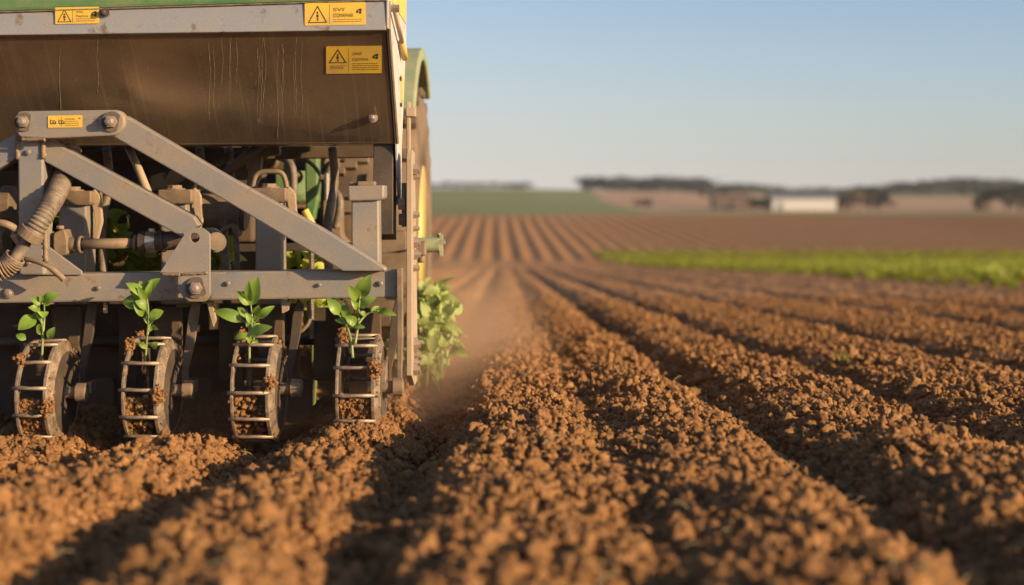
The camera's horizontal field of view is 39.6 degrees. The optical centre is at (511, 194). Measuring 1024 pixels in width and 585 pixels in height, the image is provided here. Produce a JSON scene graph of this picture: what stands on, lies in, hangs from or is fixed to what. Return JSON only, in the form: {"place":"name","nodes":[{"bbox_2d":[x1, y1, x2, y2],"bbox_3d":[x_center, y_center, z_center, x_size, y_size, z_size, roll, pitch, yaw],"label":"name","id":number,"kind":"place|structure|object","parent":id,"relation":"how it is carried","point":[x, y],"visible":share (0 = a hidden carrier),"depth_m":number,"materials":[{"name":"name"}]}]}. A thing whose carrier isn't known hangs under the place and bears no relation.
{"place":"outdoors","nodes":[
{"label":"outdoors","id":0,"kind":"place"},
{"bbox_2d":[53,208,132,303],"bbox_3d":[-1.390,0.376,4.750,0.312,0.711,0.282,0,0,0],"label":"plant","id":1,"kind":"object","parent":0,"point":[115,229],"visible":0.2,"depth_m":4.74,"materials":[{"name":"green plant"}]},
{"bbox_2d":[124,229,160,424],"bbox_3d":[-1.204,0.452,4.730,0.242,0.674,0.297,0,0,0],"label":"plant","id":2,"kind":"object","parent":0,"point":[135,261],"visible":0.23,"depth_m":4.68,"materials":[{"name":"green plant"}]},
{"bbox_2d":[155,225,246,307],"bbox_3d":[-1.045,0.402,4.729,0.294,0.715,0.274,0,0,38],"label":"plant","id":3,"kind":"object","parent":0,"point":[215,260],"visible":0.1,"depth_m":4.70,"materials":[{"name":"green plant"}]},
{"bbox_2d":[286,251,340,405],"bbox_3d":[-0.674,0.478,5.015,0.312,0.656,0.334,0,0,-41],"label":"plant","id":4,"kind":"object","parent":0,"point":[292,259],"visible":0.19,"depth_m":4.99,"materials":[{"name":"green plant"}]},
{"bbox_2d":[0,215,1023,584],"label":"ploughed field","id":5,"kind":"structure","parent":0,"point":[484,259],"depth_m":37.35,"materials":[{"name":"soil"}]},
{"bbox_2d":[0,0,420,442],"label":"planting machine","id":6,"kind":"object","parent":5,"relation":"on","point":[179,121],"visible":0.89,"depth_m":4.15,"materials":[{"name":"paint"}]},
{"bbox_2d":[16,292,59,357],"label":"seedling","id":7,"kind":"object","parent":6,"relation":"in","point":[27,321],"visible":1,"depth_m":4.02,"materials":[{"name":"green plant"}]},
{"bbox_2d":[123,278,163,361],"bbox_3d":[-1.045,0.360,4.030,0.115,0.244,0.050,0,0,-10],"label":"seedling","id":8,"kind":"object","parent":6,"relation":"in","point":[138,297],"visible":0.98,"depth_m":4.02,"materials":[{"name":"green plant"}]},
{"bbox_2d":[214,276,273,363],"bbox_3d":[-0.758,0.359,4.027,0.174,0.255,0.061,0,0,0],"label":"seedling","id":9,"kind":"object","parent":6,"relation":"in","point":[250,294],"visible":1,"depth_m":4.02,"materials":[{"name":"green plant"}]},
{"bbox_2d":[327,275,396,357],"bbox_3d":[-0.422,0.344,4.009,0.199,0.236,0.048,0,0,0],"label":"seedling","id":10,"kind":"object","parent":6,"relation":"in","point":[362,288],"visible":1,"depth_m":4.00,"materials":[{"name":"green plant"}]},
{"bbox_2d":[0,48,445,388],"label":"tractor","id":11,"kind":"object","parent":5,"relation":"on","point":[309,186],"visible":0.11,"depth_m":5.47,"materials":[{"name":"metal"}]},
{"bbox_2d":[384,277,467,394],"bbox_3d":[-0.353,0.553,5.605,0.397,0.460,0.381,0,0,24],"label":"leafy plant","id":12,"kind":"object","parent":5,"relation":"on","point":[438,307],"visible":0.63,"depth_m":5.53,"materials":[{"name":"green plant"}]},
{"bbox_2d":[0,294,1023,584],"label":"soil clods","id":13,"kind":"object","parent":5,"relation":"on","point":[716,462],"visible":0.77,"depth_m":3.11,"materials":[{"name":"brown soil"}]},
{"bbox_2d":[775,263,782,269],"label":"crop plant","id":14,"kind":"object","parent":5,"relation":"on","point":[780,266],"visible":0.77,"depth_m":37.41,"materials":[{"name":"green plant"}]},
{"bbox_2d":[788,267,796,273],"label":"crop plant","id":15,"kind":"object","parent":5,"relation":"on","point":[794,270],"visible":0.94,"depth_m":33.82,"materials":[{"name":"green plant"}]},
{"bbox_2d":[797,263,802,272],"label":"crop plant","id":16,"kind":"object","parent":5,"relation":"on","point":[799,269],"visible":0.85,"depth_m":34.20,"materials":[{"name":"green plant"}]},
{"bbox_2d":[590,247,1023,281],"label":"leafy crop","id":17,"kind":"object","parent":5,"relation":"on","point":[963,267],"visible":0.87,"depth_m":56.71,"materials":[{"name":"green plant"}]},
{"bbox_2d":[835,351,848,362],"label":"weed","id":18,"kind":"object","parent":5,"relation":"on","point":[844,358],"visible":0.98,"depth_m":6.20,"materials":[{"name":"green plant"}]},
{"bbox_2d":[836,266,847,275],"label":"crop plant","id":19,"kind":"object","parent":5,"relation":"on","point":[841,271],"visible":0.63,"depth_m":29.88,"materials":[{"name":"green plant"}]},
{"bbox_2d":[842,267,855,277],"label":"crop plant","id":20,"kind":"object","parent":5,"relation":"on","point":[847,272],"visible":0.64,"depth_m":28.44,"materials":[{"name":"green plant"}]},
{"bbox_2d":[845,270,857,277],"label":"crop plant","id":21,"kind":"object","parent":5,"relation":"on","point":[852,273],"visible":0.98,"depth_m":28.09,"materials":[{"name":"green plant"}]},
{"bbox_2d":[865,271,872,278],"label":"crop plant","id":22,"kind":"object","parent":5,"relation":"on","point":[869,275],"visible":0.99,"depth_m":26.27,"materials":[{"name":"green plant"}]},
{"bbox_2d":[868,268,876,279],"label":"crop plant","id":23,"kind":"object","parent":5,"relation":"on","point":[873,270],"visible":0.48,"depth_m":26.98,"materials":[{"name":"green plant"}]},
{"bbox_2d":[878,268,891,278],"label":"crop plant","id":24,"kind":"object","parent":5,"relation":"on","point":[886,273],"visible":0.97,"depth_m":26.62,"materials":[{"name":"green plant"}]},
{"bbox_2d":[891,268,897,280],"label":"crop plant","id":25,"kind":"object","parent":5,"relation":"on","point":[893,274],"visible":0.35,"depth_m":25.58,"materials":[{"name":"green plant"}]},
{"bbox_2d":[894,267,906,280],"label":"crop plant","id":26,"kind":"object","parent":5,"relation":"on","point":[899,274],"visible":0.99,"depth_m":24.46,"materials":[{"name":"green plant"}]},
{"bbox_2d":[904,270,912,279],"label":"crop plant","id":27,"kind":"object","parent":5,"relation":"on","point":[908,276],"visible":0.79,"depth_m":25.19,"materials":[{"name":"green plant"}]},
{"bbox_2d":[904,501,930,520],"bbox_3d":[0.751,0.587,2.620,0.062,0.039,0.048,-18,-9,8],"label":"soil clod","id":28,"kind":"object","parent":5,"relation":"on","point":[914,510],"visible":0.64,"depth_m":2.61,"materials":[{"name":"brown soil"}]},
{"bbox_2d":[909,271,925,282],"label":"crop plant","id":29,"kind":"object","parent":5,"relation":"on","point":[916,276],"visible":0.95,"depth_m":23.74,"materials":[{"name":"green plant"}]},
{"bbox_2d":[910,274,924,282],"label":"crop plant","id":30,"kind":"object","parent":5,"relation":"on","point":[922,276],"visible":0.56,"depth_m":24.09,"materials":[{"name":"green plant"}]},
{"bbox_2d":[939,273,949,283],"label":"crop plant","id":31,"kind":"object","parent":5,"relation":"on","point":[944,277],"visible":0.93,"depth_m":21.96,"materials":[{"name":"green plant"}]},
{"bbox_2d":[936,269,954,281],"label":"crop plant","id":32,"kind":"object","parent":5,"relation":"on","point":[945,272],"visible":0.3,"depth_m":23.05,"materials":[{"name":"green plant"}]},
{"bbox_2d":[946,277,954,283],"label":"crop plant","id":33,"kind":"object","parent":5,"relation":"on","point":[951,280],"visible":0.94,"depth_m":21.23,"materials":[{"name":"green plant"}]},
{"bbox_2d":[967,275,979,285],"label":"crop plant","id":34,"kind":"object","parent":5,"relation":"on","point":[974,280],"visible":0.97,"depth_m":20.88,"materials":[{"name":"green plant"}]},
{"bbox_2d":[965,267,986,282],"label":"crop plant","id":35,"kind":"object","parent":5,"relation":"on","point":[980,275],"visible":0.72,"depth_m":21.61,"materials":[{"name":"green plant"}]},
{"bbox_2d":[983,274,1003,286],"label":"crop plant","id":36,"kind":"object","parent":5,"relation":"on","point":[1000,277],"visible":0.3,"depth_m":20.53,"materials":[{"name":"green plant"}]},
{"bbox_2d":[990,274,999,286],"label":"crop plant","id":37,"kind":"object","parent":5,"relation":"on","point":[995,282],"visible":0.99,"depth_m":19.81,"materials":[{"name":"green plant"}]},
{"bbox_2d":[1001,277,1013,287],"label":"crop plant","id":38,"kind":"object","parent":5,"relation":"on","point":[1007,281],"visible":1,"depth_m":18.74,"materials":[{"name":"green plant"}]},
{"bbox_2d":[1002,272,1017,281],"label":"crop plant","id":39,"kind":"object","parent":5,"relation":"on","point":[1011,275],"visible":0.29,"depth_m":20.16,"materials":[{"name":"green plant"}]},
{"bbox_2d":[406,0,1023,189],"label":"sky","id":40,"kind":"structure","parent":0,"point":[546,94],"materials":[{"name":"blue"}]},
{"bbox_2d":[431,188,1023,214],"bbox_3d":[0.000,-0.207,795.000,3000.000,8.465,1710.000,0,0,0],"label":"ground","id":41,"kind":"structure","parent":0,"point":[470,201],"depth_m":443.00,"materials":[{"name":"green soil"}]},
{"bbox_2d":[431,183,447,187],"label":"tree","id":42,"kind":"object","parent":41,"relation":"on","point":[434,184],"visible":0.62,"depth_m":689.19,"materials":[{"name":"grey plant"}]},
{"bbox_2d":[442,181,459,187],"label":"tree","id":43,"kind":"object","parent":41,"relation":"on","point":[449,183],"visible":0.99,"depth_m":689.36,"materials":[{"name":"grey plant"}]},
{"bbox_2d":[459,182,484,187],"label":"tree","id":44,"kind":"object","parent":41,"relation":"on","point":[466,185],"visible":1,"depth_m":688.40,"materials":[{"name":"grey plant"}]},
{"bbox_2d":[483,181,501,187],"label":"tree","id":45,"kind":"object","parent":41,"relation":"on","point":[493,183],"visible":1,"depth_m":688.82,"materials":[{"name":"grey plant"}]},
{"bbox_2d":[502,183,519,188],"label":"tree","id":46,"kind":"object","parent":41,"relation":"on","point":[507,184],"visible":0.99,"depth_m":688.85,"materials":[{"name":"grey plant"}]},
{"bbox_2d":[509,182,535,188],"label":"tree","id":47,"kind":"object","parent":41,"relation":"on","point":[523,184],"visible":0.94,"depth_m":688.62,"materials":[{"name":"grey plant"}]},
{"bbox_2d":[580,185,597,189],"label":"tree","id":48,"kind":"object","parent":41,"relation":"on","point":[588,188],"visible":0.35,"depth_m":855.26,"materials":[{"name":"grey plant"}]},
{"bbox_2d":[573,176,605,189],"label":"tree","id":49,"kind":"object","parent":41,"relation":"on","point":[588,181],"visible":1,"depth_m":755.80,"materials":[{"name":"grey plant"}]},
{"bbox_2d":[593,177,630,190],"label":"tree","id":50,"kind":"object","parent":41,"relation":"on","point":[615,180],"visible":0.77,"depth_m":778.75,"materials":[{"name":"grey plant"}]},
{"bbox_2d":[593,176,633,190],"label":"tree","id":51,"kind":"object","parent":41,"relation":"on","point":[615,189],"visible":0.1,"depth_m":802.98,"materials":[{"name":"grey plant"}]},
{"bbox_2d":[612,177,648,190],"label":"tree","id":52,"kind":"object","parent":41,"relation":"on","point":[635,182],"visible":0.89,"depth_m":765.61,"materials":[{"name":"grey plant"}]},
{"bbox_2d":[616,175,651,190],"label":"tree","id":53,"kind":"object","parent":41,"relation":"on","point":[624,177],"visible":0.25,"depth_m":803.45,"materials":[{"name":"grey plant"}]},
{"bbox_2d":[621,182,647,191],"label":"tree","id":54,"kind":"object","parent":41,"relation":"on","point":[640,189],"visible":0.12,"depth_m":830.51,"materials":[{"name":"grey plant"}]},
{"bbox_2d":[633,198,653,209],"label":"bush","id":55,"kind":"object","parent":41,"relation":"on","point":[647,202],"visible":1,"depth_m":351.52,"materials":[{"name":"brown plant"}]},
{"bbox_2d":[646,186,660,191],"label":"tree","id":56,"kind":"object","parent":41,"relation":"on","point":[654,189],"visible":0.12,"depth_m":838.18,"materials":[{"name":"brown plant"}]},
{"bbox_2d":[631,179,681,191],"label":"tree","id":57,"kind":"object","parent":41,"relation":"on","point":[643,184],"visible":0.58,"depth_m":775.05,"materials":[{"name":"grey plant"}]},
{"bbox_2d":[653,179,679,191],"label":"tree","id":58,"kind":"object","parent":41,"relation":"on","point":[671,190],"visible":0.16,"depth_m":823.97,"materials":[{"name":"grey plant"}]},
{"bbox_2d":[649,175,685,191],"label":"tree","id":59,"kind":"object","parent":41,"relation":"on","point":[662,179],"visible":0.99,"depth_m":759.99,"materials":[{"name":"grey plant"}]},
{"bbox_2d":[651,177,705,192],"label":"tree","id":60,"kind":"object","parent":41,"relation":"on","point":[699,178],"visible":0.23,"depth_m":783.49,"materials":[{"name":"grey plant"}]},
{"bbox_2d":[664,178,713,192],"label":"tree","id":61,"kind":"object","parent":41,"relation":"on","point":[693,184],"visible":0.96,"depth_m":765.86,"materials":[{"name":"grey plant"}]},
{"bbox_2d":[683,178,711,192],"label":"tree","id":62,"kind":"object","parent":41,"relation":"on","point":[704,182],"visible":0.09,"depth_m":800.03,"materials":[{"name":"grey plant"}]},
{"bbox_2d":[689,177,720,193],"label":"tree","id":63,"kind":"object","parent":41,"relation":"on","point":[709,185],"visible":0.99,"depth_m":765.33,"materials":[{"name":"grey plant"}]},
{"bbox_2d":[700,184,724,191],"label":"tree","id":64,"kind":"object","parent":41,"relation":"on","point":[712,189],"visible":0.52,"depth_m":786.87,"materials":[{"name":"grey plant"}]},
{"bbox_2d":[698,187,732,198],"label":"tree","id":65,"kind":"object","parent":41,"relation":"on","point":[725,190],"visible":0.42,"depth_m":371.71,"materials":[{"name":"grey plant"}]},
{"bbox_2d":[709,194,732,209],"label":"shed","id":66,"kind":"structure","parent":41,"relation":"on","point":[720,201],"depth_m":350.00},
{"bbox_2d":[719,183,746,190],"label":"tree","id":67,"kind":"object","parent":41,"relation":"on","point":[730,185],"visible":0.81,"depth_m":770.01,"materials":[{"name":"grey plant"}]},
{"bbox_2d":[729,184,748,191],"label":"tree","id":68,"kind":"object","parent":41,"relation":"on","point":[742,188],"visible":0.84,"depth_m":770.15,"materials":[{"name":"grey plant"}]},
{"bbox_2d":[728,193,750,208],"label":"shed","id":69,"kind":"structure","parent":41,"relation":"on","point":[739,200],"depth_m":362.00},
{"bbox_2d":[728,190,754,206],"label":"tree","id":70,"kind":"object","parent":41,"relation":"on","point":[734,191],"visible":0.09,"depth_m":377.39,"materials":[{"name":"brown plant"}]},
{"bbox_2d":[732,183,756,191],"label":"tree","id":71,"kind":"object","parent":41,"relation":"on","point":[751,185],"visible":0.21,"depth_m":796.24,"materials":[{"name":"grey plant"}]},
{"bbox_2d":[745,183,760,192],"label":"tree","id":72,"kind":"object","parent":41,"relation":"on","point":[748,185],"visible":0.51,"depth_m":781.05,"materials":[{"name":"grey plant"}]},
{"bbox_2d":[746,198,767,209],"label":"bush","id":73,"kind":"object","parent":41,"relation":"on","point":[752,202],"visible":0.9,"depth_m":345.81,"materials":[{"name":"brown plant"}]},
{"bbox_2d":[751,185,767,192],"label":"tree","id":74,"kind":"object","parent":41,"relation":"on","point":[759,187],"visible":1,"depth_m":783.35,"materials":[{"name":"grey plant"}]},
{"bbox_2d":[755,198,772,208],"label":"bush","id":75,"kind":"object","parent":41,"relation":"on","point":[764,206],"visible":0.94,"depth_m":344.45,"materials":[{"name":"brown plant"}]},
{"bbox_2d":[752,184,780,193],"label":"tree","id":76,"kind":"object","parent":41,"relation":"on","point":[778,186],"visible":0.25,"depth_m":821.54,"materials":[{"name":"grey plant"}]},
{"bbox_2d":[764,187,784,192],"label":"tree","id":77,"kind":"object","parent":41,"relation":"on","point":[774,190],"visible":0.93,"depth_m":766.90,"materials":[{"name":"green plant"}]},
{"bbox_2d":[783,188,804,192],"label":"tree","id":78,"kind":"object","parent":41,"relation":"on","point":[792,191],"visible":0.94,"depth_m":759.58,"materials":[{"name":"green plant"}]},
{"bbox_2d":[765,193,837,209],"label":"barn","id":79,"kind":"structure","parent":41,"relation":"on","point":[804,201],"depth_m":345.00,"materials":[{"name":"white"}]},
{"bbox_2d":[778,202,782,209],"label":"door","id":80,"kind":"structure","parent":79,"relation":"in","point":[780,204],"depth_m":344.97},
{"bbox_2d":[812,187,831,192],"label":"tree","id":81,"kind":"object","parent":41,"relation":"on","point":[821,191],"visible":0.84,"depth_m":775.23,"materials":[{"name":"green plant"}]},
{"bbox_2d":[821,187,839,192],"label":"tree","id":82,"kind":"object","parent":41,"relation":"on","point":[832,191],"visible":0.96,"depth_m":765.80,"materials":[{"name":"green plant"}]},
{"bbox_2d":[835,194,851,209],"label":"shed","id":83,"kind":"structure","parent":41,"relation":"on","point":[842,206],"depth_m":352.00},
{"bbox_2d":[840,187,854,193],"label":"tree","id":84,"kind":"object","parent":41,"relation":"on","point":[848,189],"visible":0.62,"depth_m":782.28,"materials":[{"name":"green plant"}]},
{"bbox_2d":[840,187,872,209],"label":"tree","id":85,"kind":"object","parent":41,"relation":"on","point":[859,195],"visible":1,"depth_m":349.12,"materials":[{"name":"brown plant"}]},
{"bbox_2d":[852,185,885,209],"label":"tree","id":86,"kind":"object","parent":41,"relation":"on","point":[871,189],"visible":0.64,"depth_m":355.15,"materials":[{"name":"green plant"}]},
{"bbox_2d":[863,191,897,209],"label":"tree","id":87,"kind":"object","parent":41,"relation":"on","point":[880,199],"visible":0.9,"depth_m":351.01,"materials":[{"name":"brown plant"}]},
{"bbox_2d":[879,182,905,194],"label":"tree","id":88,"kind":"object","parent":41,"relation":"on","point":[891,184],"visible":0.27,"depth_m":815.54,"materials":[{"name":"green plant"}]},
{"bbox_2d":[884,185,907,194],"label":"tree","id":89,"kind":"object","parent":41,"relation":"on","point":[888,187],"visible":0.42,"depth_m":808.35,"materials":[{"name":"green plant"}]},
{"bbox_2d":[888,182,914,195],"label":"tree","id":90,"kind":"object","parent":41,"relation":"on","point":[902,186],"visible":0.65,"depth_m":782.37,"materials":[{"name":"green plant"}]},
{"bbox_2d":[907,180,942,195],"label":"tree","id":91,"kind":"object","parent":41,"relation":"on","point":[927,185],"visible":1,"depth_m":758.86,"materials":[{"name":"green plant"}]},
{"bbox_2d":[926,180,948,194],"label":"tree","id":92,"kind":"object","parent":41,"relation":"on","point":[946,190],"visible":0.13,"depth_m":816.82,"materials":[{"name":"green plant"}]},
{"bbox_2d":[915,180,960,195],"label":"tree","id":93,"kind":"object","parent":41,"relation":"on","point":[942,185],"visible":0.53,"depth_m":772.18,"materials":[{"name":"green plant"}]},
{"bbox_2d":[934,177,961,194],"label":"tree","id":94,"kind":"object","parent":41,"relation":"on","point":[952,178],"visible":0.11,"depth_m":841.55,"materials":[{"name":"green plant"}]},
{"bbox_2d":[938,179,962,194],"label":"tree","id":95,"kind":"object","parent":41,"relation":"on","point":[948,189],"visible":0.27,"depth_m":807.69,"materials":[{"name":"green plant"}]},
{"bbox_2d":[940,179,965,194],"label":"tree","id":96,"kind":"object","parent":41,"relation":"on","point":[955,181],"visible":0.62,"depth_m":796.33,"materials":[{"name":"green plant"}]},
{"bbox_2d":[958,177,988,188],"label":"tree","id":97,"kind":"object","parent":41,"relation":"on","point":[968,180],"visible":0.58,"depth_m":796.60,"materials":[{"name":"green plant"}]},
{"bbox_2d":[952,178,1003,194],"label":"tree","id":98,"kind":"object","parent":41,"relation":"on","point":[1001,182],"visible":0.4,"depth_m":797.01,"materials":[{"name":"green plant"}]},
{"bbox_2d":[973,197,991,209],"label":"field hut","id":99,"kind":"object","parent":41,"relation":"on","point":[986,206],"visible":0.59,"depth_m":350.00,"materials":[{"name":"brown"}]},
{"bbox_2d":[965,177,1006,191],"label":"tree","id":100,"kind":"object","parent":41,"relation":"on","point":[970,182],"visible":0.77,"depth_m":773.02,"materials":[{"name":"green plant"}]},
{"bbox_2d":[956,178,1020,191],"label":"tree","id":101,"kind":"object","parent":41,"relation":"on","point":[1015,182],"visible":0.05,"depth_m":830.20,"materials":[{"name":"green plant"}]},
{"bbox_2d":[966,180,1012,189],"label":"tree","id":102,"kind":"object","parent":41,"relation":"on","point":[993,183],"visible":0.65,"depth_m":781.75,"materials":[{"name":"green plant"}]},
{"bbox_2d":[958,182,1023,210],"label":"tree","id":103,"kind":"object","parent":41,"relation":"on","point":[1009,191],"visible":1,"depth_m":330.70,"materials":[{"name":"green plant"}]},
{"bbox_2d":[972,186,1022,210],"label":"tree","id":104,"kind":"object","parent":41,"relation":"on","point":[982,194],"visible":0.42,"depth_m":341.34,"materials":[{"name":"green plant"}]},
{"bbox_2d":[984,178,1019,187],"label":"tree","id":105,"kind":"object","parent":41,"relation":"on","point":[1005,181],"visible":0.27,"depth_m":810.10,"materials":[{"name":"green plant"}]}
]}

